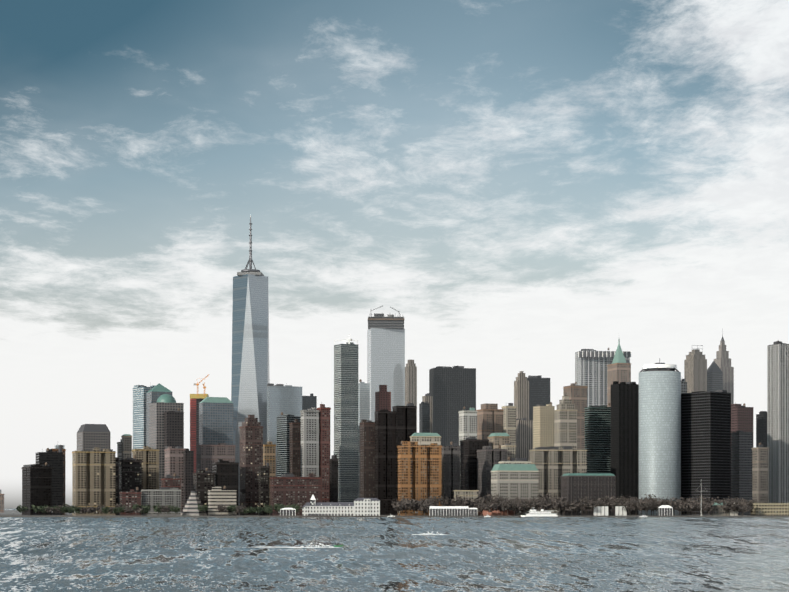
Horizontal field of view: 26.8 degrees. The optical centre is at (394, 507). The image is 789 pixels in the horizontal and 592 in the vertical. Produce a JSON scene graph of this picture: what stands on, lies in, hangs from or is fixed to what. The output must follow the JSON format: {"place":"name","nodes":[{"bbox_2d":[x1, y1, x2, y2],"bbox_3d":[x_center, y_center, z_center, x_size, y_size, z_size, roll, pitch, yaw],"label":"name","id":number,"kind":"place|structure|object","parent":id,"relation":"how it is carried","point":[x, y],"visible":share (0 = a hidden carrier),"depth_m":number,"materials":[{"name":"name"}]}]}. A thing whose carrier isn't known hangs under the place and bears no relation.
{"place":"outdoors","nodes":[
{"label":"outdoors","id":0,"kind":"place"},
{"bbox_2d":[302,495,379,515],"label":"pier building","id":1,"kind":"structure","parent":0,"point":[361,507],"depth_m":2473.47,"materials":[{"name":"white paint"}]},
{"bbox_2d":[0,510,749,515],"bbox_3d":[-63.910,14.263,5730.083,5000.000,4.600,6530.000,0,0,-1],"label":"ground","id":2,"kind":"structure","parent":0,"point":[9,513],"depth_m":2604.24,"materials":[{"name":"grey concrete"}]},
{"bbox_2d":[21,462,51,514],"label":"dark brown building","id":3,"kind":"structure","parent":2,"relation":"on","point":[37,484],"depth_m":2644.44,"materials":[{"name":"black glass"}]},
{"bbox_2d":[36,448,62,514],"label":"dark glass building","id":4,"kind":"structure","parent":2,"relation":"on","point":[54,460],"depth_m":2794.34,"materials":[{"name":"black glass"}]},
{"bbox_2d":[52,445,65,514],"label":"tan brick building","id":5,"kind":"structure","parent":2,"relation":"on","point":[60,447],"depth_m":2821.07,"materials":[{"name":"brown brick"}]},
{"bbox_2d":[77,424,109,450],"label":"building","id":6,"kind":"structure","parent":2,"relation":"on","point":[90,437],"depth_m":2895.53,"materials":[{"name":"grey stone"}]},
{"bbox_2d":[72,447,115,515],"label":"building","id":7,"kind":"structure","parent":2,"relation":"on","point":[93,477],"depth_m":2597.47,"materials":[{"name":"beige concrete"}]},
{"bbox_2d":[115,457,118,514],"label":"high-rise building","id":8,"kind":"structure","parent":2,"relation":"on","point":[116,480],"depth_m":2613.43,"materials":[{"name":"black concrete"}]},
{"bbox_2d":[121,434,131,459],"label":"building","id":9,"kind":"structure","parent":2,"relation":"on","point":[126,445],"depth_m":2939.12,"materials":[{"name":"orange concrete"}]},
{"bbox_2d":[119,456,141,514],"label":"apartment building","id":10,"kind":"structure","parent":2,"relation":"on","point":[130,473],"depth_m":2631.90,"materials":[{"name":"black concrete"}]},
{"bbox_2d":[119,487,141,515],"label":"brick building","id":11,"kind":"structure","parent":2,"relation":"on","point":[130,498],"depth_m":2530.52,"materials":[{"name":"brown brick"}]},
{"bbox_2d":[132,385,154,448],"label":"skyscraper","id":12,"kind":"structure","parent":2,"relation":"on","point":[139,416],"depth_m":3100.01,"materials":[{"name":"blue glass"}]},
{"bbox_2d":[132,446,159,488],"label":"building","id":13,"kind":"structure","parent":2,"relation":"on","point":[148,456],"depth_m":2695.92,"materials":[{"name":"beige brick"}]},
{"bbox_2d":[146,383,171,446],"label":"skyscraper","id":14,"kind":"structure","parent":2,"relation":"on","point":[155,393],"depth_m":3053.33,"materials":[{"name":"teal glass"}]},
{"bbox_2d":[141,487,180,515],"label":"low-rise building","id":15,"kind":"structure","parent":2,"relation":"on","point":[163,496],"depth_m":2543.88,"materials":[{"name":"grey concrete"}]},
{"bbox_2d":[149,394,183,488],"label":"skyscraper","id":16,"kind":"structure","parent":2,"relation":"on","point":[162,405],"depth_m":2954.51,"materials":[{"name":"grey metal"}]},
{"bbox_2d":[161,473,180,488],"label":"brick building","id":17,"kind":"structure","parent":2,"relation":"on","point":[171,481],"depth_m":2593.30,"materials":[{"name":"brown brick"}]},
{"bbox_2d":[164,408,183,477],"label":"dark building","id":18,"kind":"structure","parent":2,"relation":"on","point":[174,429],"depth_m":2933.85,"materials":[{"name":"grey stone"}]},
{"bbox_2d":[164,446,187,511],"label":"building","id":19,"kind":"structure","parent":2,"relation":"on","point":[173,460],"depth_m":2894.26,"materials":[{"name":"grey concrete"}]},
{"bbox_2d":[183,449,193,506],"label":"dark building","id":20,"kind":"structure","parent":2,"relation":"on","point":[188,463],"depth_m":2871.86,"materials":[{"name":"grey stone"}]},
{"bbox_2d":[190,398,195,472],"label":"skyscraper","id":21,"kind":"structure","parent":2,"relation":"on","point":[192,424],"depth_m":3130.51,"materials":[{"name":"red"}]},
{"bbox_2d":[181,491,206,515],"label":"stepped pyramid building","id":22,"kind":"structure","parent":2,"relation":"on","point":[191,505],"depth_m":2519.89,"materials":[{"name":"stone"}]},
{"bbox_2d":[196,399,202,471],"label":"construction building","id":23,"kind":"structure","parent":2,"relation":"on","point":[198,401],"depth_m":3140.73,"materials":[{"name":"brown concrete"}]},
{"bbox_2d":[193,468,214,515],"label":"apartment building","id":24,"kind":"structure","parent":2,"relation":"on","point":[203,482],"depth_m":2603.33,"materials":[{"name":"brown brick"}]},
{"bbox_2d":[199,397,232,444],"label":"skyscraper","id":25,"kind":"structure","parent":2,"relation":"on","point":[215,420],"depth_m":2999.56,"materials":[{"name":"grey glass"}]},
{"bbox_2d":[196,443,235,471],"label":"building","id":26,"kind":"structure","parent":2,"relation":"on","point":[208,455],"depth_m":2978.67,"materials":[{"name":"brown stone"}]},
{"bbox_2d":[208,486,236,515],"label":"building","id":27,"kind":"structure","parent":2,"relation":"on","point":[217,496],"depth_m":2515.04,"materials":[{"name":"brown concrete"}]},
{"bbox_2d":[211,459,238,514],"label":"dark brown building","id":28,"kind":"structure","parent":2,"relation":"on","point":[227,474],"depth_m":2616.00,"materials":[{"name":"black concrete"}]},
{"bbox_2d":[231,272,269,513],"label":"skyscraper","id":29,"kind":"structure","parent":2,"relation":"on","point":[250,349],"depth_m":3197.00,"materials":[{"name":"glass"}]},
{"bbox_2d":[241,215,259,271],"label":"spire","id":30,"kind":"structure","parent":29,"relation":"on","point":[250,262],"depth_m":3223.39,"materials":[{"name":"grey metal"}]},
{"bbox_2d":[239,415,263,514],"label":"high-rise building","id":31,"kind":"structure","parent":2,"relation":"on","point":[251,444],"depth_m":2647.56,"materials":[{"name":"brown brick"}]},
{"bbox_2d":[258,458,269,515],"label":"high-rise building","id":32,"kind":"structure","parent":2,"relation":"on","point":[264,484],"depth_m":2583.82,"materials":[{"name":"brown brick"}]},
{"bbox_2d":[263,442,275,476],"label":"yellow brick building","id":33,"kind":"structure","parent":2,"relation":"on","point":[269,451],"depth_m":2745.57,"materials":[{"name":"beige brick"}]},
{"bbox_2d":[267,383,301,476],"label":"skyscraper","id":34,"kind":"structure","parent":2,"relation":"on","point":[286,399],"depth_m":3148.09,"materials":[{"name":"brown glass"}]},
{"bbox_2d":[280,508,295,515],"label":"pavilion","id":35,"kind":"structure","parent":2,"relation":"on","point":[287,511],"depth_m":2470.54,"materials":[{"name":"white paint"}]},
{"bbox_2d":[277,412,300,476],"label":"building","id":36,"kind":"structure","parent":2,"relation":"on","point":[283,443],"depth_m":2800.87,"materials":[{"name":"grey glass"}]},
{"bbox_2d":[289,419,300,476],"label":"brown building","id":37,"kind":"structure","parent":2,"relation":"on","point":[295,448],"depth_m":2755.54,"materials":[{"name":"brown brick"}]},
{"bbox_2d":[270,472,320,515],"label":"brick building","id":38,"kind":"structure","parent":2,"relation":"on","point":[288,489],"depth_m":2560.60,"materials":[{"name":"brown brick"}]},
{"bbox_2d":[302,393,316,409],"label":"building","id":39,"kind":"structure","parent":2,"relation":"on","point":[309,402],"depth_m":3178.61,"materials":[{"name":"grey glass"}]},
{"bbox_2d":[300,407,319,476],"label":"high-rise building","id":40,"kind":"structure","parent":2,"relation":"on","point":[309,432],"depth_m":2698.05,"materials":[{"name":"grey concrete"}]},
{"bbox_2d":[316,404,330,501],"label":"high-rise building","id":41,"kind":"structure","parent":2,"relation":"on","point":[324,435],"depth_m":2706.23,"materials":[{"name":"brown brick"}]},
{"bbox_2d":[329,455,337,501],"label":"dark brown building","id":42,"kind":"structure","parent":2,"relation":"on","point":[333,478],"depth_m":2595.53,"materials":[{"name":"brown glass"}]},
{"bbox_2d":[333,342,358,501],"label":"skyscraper","id":43,"kind":"structure","parent":2,"relation":"on","point":[345,400],"depth_m":2901.88,"materials":[{"name":"grey glass"}]},
{"bbox_2d":[358,426,359,497],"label":"building","id":44,"kind":"structure","parent":2,"relation":"on","point":[359,461],"depth_m":2947.66,"materials":[{"name":"brown concrete"}]},
{"bbox_2d":[358,379,369,425],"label":"skyscraper","id":45,"kind":"structure","parent":2,"relation":"on","point":[364,400],"depth_m":2998.38,"materials":[{"name":"grey glass"}]},
{"bbox_2d":[359,419,374,497],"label":"brown building","id":46,"kind":"structure","parent":2,"relation":"on","point":[367,459],"depth_m":2717.91,"materials":[{"name":"brown brick"}]},
{"bbox_2d":[375,385,390,411],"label":"building","id":47,"kind":"structure","parent":2,"relation":"on","point":[382,398],"depth_m":2950.93,"materials":[{"name":"brown brick"}]},
{"bbox_2d":[374,409,395,514],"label":"building","id":48,"kind":"structure","parent":2,"relation":"on","point":[385,457],"depth_m":2700.64,"materials":[{"name":"black glass"}]},
{"bbox_2d":[0,512,788,516],"bbox_3d":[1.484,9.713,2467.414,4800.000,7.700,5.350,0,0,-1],"label":"seawall promenade","id":49,"kind":"structure","parent":2,"relation":"on","point":[382,516],"depth_m":2464.37,"materials":[{"name":"concrete"}]},
{"bbox_2d":[392,402,416,514],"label":"building","id":50,"kind":"structure","parent":2,"relation":"on","point":[405,423],"depth_m":2704.15,"materials":[{"name":"black glass"}]},
{"bbox_2d":[405,360,416,432],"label":"skyscraper","id":51,"kind":"structure","parent":2,"relation":"on","point":[410,382],"depth_m":3250.57,"materials":[{"name":"brown stone"}]},
{"bbox_2d":[397,439,441,515],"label":"building","id":52,"kind":"structure","parent":2,"relation":"on","point":[420,471],"depth_m":2603.00,"materials":[{"name":"orange brick"}]},
{"bbox_2d":[415,502,432,515],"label":"tree","id":53,"kind":"object","parent":2,"relation":"on","point":[422,507],"visible":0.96,"depth_m":2485.32,"materials":[{"name":"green plant"}]},
{"bbox_2d":[419,402,429,432],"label":"building","id":54,"kind":"structure","parent":2,"relation":"on","point":[424,417],"depth_m":2999.89,"materials":[{"name":"glass"}]},
{"bbox_2d":[410,433,440,444],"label":"cream building","id":55,"kind":"structure","parent":2,"relation":"on","point":[427,438],"depth_m":2681.48,"materials":[{"name":"beige stone"}]},
{"bbox_2d":[422,390,432,432],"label":"building","id":56,"kind":"structure","parent":2,"relation":"on","point":[427,397],"depth_m":3100.99,"materials":[{"name":"brown stone"}]},
{"bbox_2d":[429,506,468,515],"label":"pier building","id":57,"kind":"structure","parent":2,"relation":"on","point":[449,510],"depth_m":2475.48,"materials":[{"name":"white paint"}]},
{"bbox_2d":[442,441,460,505],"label":"building","id":58,"kind":"structure","parent":2,"relation":"on","point":[450,468],"depth_m":2650.91,"materials":[{"name":"brown stone"}]},
{"bbox_2d":[429,366,475,445],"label":"skyscraper","id":59,"kind":"structure","parent":2,"relation":"on","point":[452,391],"depth_m":3304.71,"materials":[{"name":"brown glass"}]},
{"bbox_2d":[453,490,478,515],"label":"cream building","id":60,"kind":"structure","parent":2,"relation":"on","point":[472,494],"depth_m":2539.70,"materials":[{"name":"beige stone"}]},
{"bbox_2d":[458,406,476,445],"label":"building","id":61,"kind":"structure","parent":2,"relation":"on","point":[467,423],"depth_m":2953.54,"materials":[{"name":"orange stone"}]},
{"bbox_2d":[460,437,488,489],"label":"dark brown building","id":62,"kind":"structure","parent":2,"relation":"on","point":[470,447],"depth_m":2753.53,"materials":[{"name":"black glass"}]},
{"bbox_2d":[476,403,503,438],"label":"tan brick building","id":63,"kind":"structure","parent":2,"relation":"on","point":[489,419],"depth_m":3008.11,"materials":[{"name":"beige brick"}]},
{"bbox_2d":[476,445,507,498],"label":"building","id":64,"kind":"structure","parent":2,"relation":"on","point":[488,458],"depth_m":2706.55,"materials":[{"name":"brown stone"}]},
{"bbox_2d":[478,509,514,515],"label":"building","id":65,"kind":"structure","parent":2,"relation":"on","point":[498,513],"depth_m":2532.40,"materials":[{"name":"stone"}]},
{"bbox_2d":[487,433,509,448],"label":"tan stone building","id":66,"kind":"structure","parent":2,"relation":"on","point":[495,440],"depth_m":2764.38,"materials":[{"name":"beige stone"}]},
{"bbox_2d":[501,443,515,460],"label":"cream building","id":67,"kind":"structure","parent":2,"relation":"on","point":[511,449],"depth_m":2722.61,"materials":[{"name":"beige stone"}]},
{"bbox_2d":[501,403,516,444],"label":"cream building","id":68,"kind":"structure","parent":2,"relation":"on","point":[509,420],"depth_m":3004.00,"materials":[{"name":"beige stone"}]},
{"bbox_2d":[490,464,538,515],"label":"building","id":69,"kind":"structure","parent":2,"relation":"on","point":[512,481],"depth_m":2587.51,"materials":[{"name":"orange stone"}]},
{"bbox_2d":[498,457,531,463],"bbox_3d":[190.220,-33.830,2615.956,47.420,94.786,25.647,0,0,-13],"label":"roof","id":70,"kind":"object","parent":69,"relation":"attached to","point":[518,461],"visible":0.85,"depth_m":2607.62,"materials":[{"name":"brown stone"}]},
{"bbox_2d":[514,371,528,419],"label":"skyscraper","id":71,"kind":"structure","parent":2,"relation":"on","point":[521,393],"depth_m":3104.94,"materials":[{"name":"brown stone"}]},
{"bbox_2d":[516,418,532,460],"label":"skyscraper","id":72,"kind":"structure","parent":2,"relation":"on","point":[524,436],"depth_m":3085.90,"materials":[{"name":"brown stone"}]},
{"bbox_2d":[527,375,549,419],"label":"skyscraper","id":73,"kind":"structure","parent":2,"relation":"on","point":[539,389],"depth_m":3356.33,"materials":[{"name":"brown glass"}]},
{"bbox_2d":[533,402,554,448],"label":"office building","id":74,"kind":"structure","parent":2,"relation":"on","point":[543,425],"depth_m":2956.53,"materials":[{"name":"beige concrete"}]},
{"bbox_2d":[547,498,562,509],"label":"tree","id":75,"kind":"object","parent":2,"relation":"on","point":[554,505],"visible":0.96,"depth_m":2495.42,"materials":[{"name":"brown plant"}]},
{"bbox_2d":[530,446,586,514],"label":"limestone building","id":76,"kind":"structure","parent":2,"relation":"on","point":[553,464],"depth_m":2708.62,"materials":[{"name":"beige stone"}]},
{"bbox_2d":[554,393,577,448],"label":"limestone building","id":77,"kind":"structure","parent":2,"relation":"on","point":[565,423],"depth_m":2747.22,"materials":[{"name":"beige stone"}]},
{"bbox_2d":[563,382,587,448],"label":"tan brick building","id":78,"kind":"structure","parent":2,"relation":"on","point":[577,394],"depth_m":3159.02,"materials":[{"name":"beige brick"}]},
{"bbox_2d":[561,473,615,515],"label":"office building","id":79,"kind":"structure","parent":2,"relation":"on","point":[577,486],"depth_m":2568.67,"materials":[{"name":"grey stone"}]},
{"bbox_2d":[584,403,610,456],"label":"skyscraper","id":80,"kind":"structure","parent":2,"relation":"on","point":[597,426],"depth_m":2808.49,"materials":[{"name":"brown glass"}]},
{"bbox_2d":[587,453,610,472],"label":"building","id":81,"kind":"structure","parent":2,"relation":"on","point":[597,463],"depth_m":2791.11,"materials":[{"name":"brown glass"}]},
{"bbox_2d":[575,348,629,406],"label":"skyscraper","id":82,"kind":"structure","parent":2,"relation":"on","point":[591,373],"depth_m":3410.42,"materials":[{"name":"grey concrete"}]},
{"bbox_2d":[594,506,626,515],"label":"memorial pylons","id":83,"kind":"object","parent":2,"relation":"on","point":[599,511],"visible":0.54,"depth_m":2502.44,"materials":[{"name":"stone"}]},
{"bbox_2d":[607,339,630,406],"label":"tan brick building","id":84,"kind":"structure","parent":2,"relation":"on","point":[619,368],"depth_m":3368.68,"materials":[{"name":"beige brick"}]},
{"bbox_2d":[611,381,638,514],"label":"skyscraper","id":85,"kind":"structure","parent":2,"relation":"on","point":[624,433],"depth_m":2761.88,"materials":[{"name":"brown glass"}]},
{"bbox_2d":[641,497,655,510],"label":"tree","id":86,"kind":"object","parent":2,"relation":"on","point":[650,505],"visible":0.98,"depth_m":2494.57,"materials":[{"name":"brown plant"}]},
{"bbox_2d":[639,358,680,514],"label":"cylinder tower","id":87,"kind":"structure","parent":2,"relation":"on","point":[659,430],"depth_m":2659.51,"materials":[{"name":"grey glass"}]},
{"bbox_2d":[658,505,672,515],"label":"pavilion","id":88,"kind":"structure","parent":2,"relation":"on","point":[665,510],"depth_m":2488.90,"materials":[{"name":"white paint"}]},
{"bbox_2d":[684,349,706,392],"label":"skyscraper","id":89,"kind":"structure","parent":2,"relation":"on","point":[695,369],"depth_m":3316.78,"materials":[{"name":"brown stone"}]},
{"bbox_2d":[681,388,730,514],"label":"skyscraper","id":90,"kind":"structure","parent":2,"relation":"on","point":[705,444],"depth_m":2675.46,"materials":[{"name":"brown glass"}]},
{"bbox_2d":[707,361,722,391],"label":"skyscraper","id":91,"kind":"structure","parent":2,"relation":"on","point":[714,377],"depth_m":3366.63,"materials":[{"name":"brown glass"}]},
{"bbox_2d":[714,328,733,403],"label":"skyscraper","id":92,"kind":"structure","parent":2,"relation":"on","point":[722,360],"depth_m":3421.51,"materials":[{"name":"brown stone"}]},
{"bbox_2d":[711,503,737,515],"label":"building","id":93,"kind":"structure","parent":2,"relation":"on","point":[718,511],"depth_m":2505.69,"materials":[{"name":"white metal"}]},
{"bbox_2d":[731,431,752,514],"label":"skyscraper","id":94,"kind":"structure","parent":2,"relation":"on","point":[741,462],"depth_m":2763.07,"materials":[{"name":"brown glass"}]},
{"bbox_2d":[731,402,753,431],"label":"maroon building","id":95,"kind":"structure","parent":2,"relation":"on","point":[741,418],"depth_m":2914.80,"materials":[{"name":"brown concrete"}]},
{"bbox_2d":[752,443,768,502],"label":"cream building","id":96,"kind":"structure","parent":2,"relation":"on","point":[760,473],"depth_m":2662.28,"materials":[{"name":"beige stone"}]},
{"bbox_2d":[756,411,766,446],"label":"skyscraper","id":97,"kind":"structure","parent":2,"relation":"on","point":[761,427],"depth_m":2964.61,"materials":[{"name":"black glass"}]},
{"bbox_2d":[750,503,788,515],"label":"building","id":98,"kind":"structure","parent":2,"relation":"on","point":[770,509],"depth_m":2529.26,"materials":[{"name":"beige stone"}]},
{"bbox_2d":[767,340,788,502],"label":"building grid","id":99,"kind":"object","parent":2,"relation":"on","point":[778,398],"visible":0.92,"depth_m":2814.13,"materials":[{"name":"grey concrete"}]},
{"bbox_2d":[367,328,404,421],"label":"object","id":100,"kind":"structure","parent":0,"point":[385,356],"depth_m":3303.53,"materials":[{"name":"grey glass"}]},
{"bbox_2d":[368,306,403,328],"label":"wtc construction top","id":101,"kind":"object","parent":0,"point":[379,320],"visible":0.98,"depth_m":3299.40,"materials":[{"name":"grey metal"}]},
{"bbox_2d":[0,509,788,591],"bbox_3d":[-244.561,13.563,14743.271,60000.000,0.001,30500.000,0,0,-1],"label":"water","id":102,"kind":"structure","parent":0,"point":[380,554],"depth_m":482.05,"materials":[{"name":"liquid"}]},
{"bbox_2d":[520,507,557,516],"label":"ferry","id":103,"kind":"object","parent":102,"relation":"on","point":[541,513],"visible":1,"depth_m":2435.87,"materials":[{"name":"white paint"}]},
{"bbox_2d":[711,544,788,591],"bbox_3d":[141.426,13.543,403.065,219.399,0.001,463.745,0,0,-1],"label":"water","id":104,"kind":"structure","parent":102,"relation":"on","point":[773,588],"depth_m":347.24,"materials":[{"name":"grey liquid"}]},
{"bbox_2d":[578,351,630,356],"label":"mechanical chase floor","id":105,"kind":"structure","parent":0,"point":[599,353],"depth_m":3398.31,"materials":[{"name":"white paint"}]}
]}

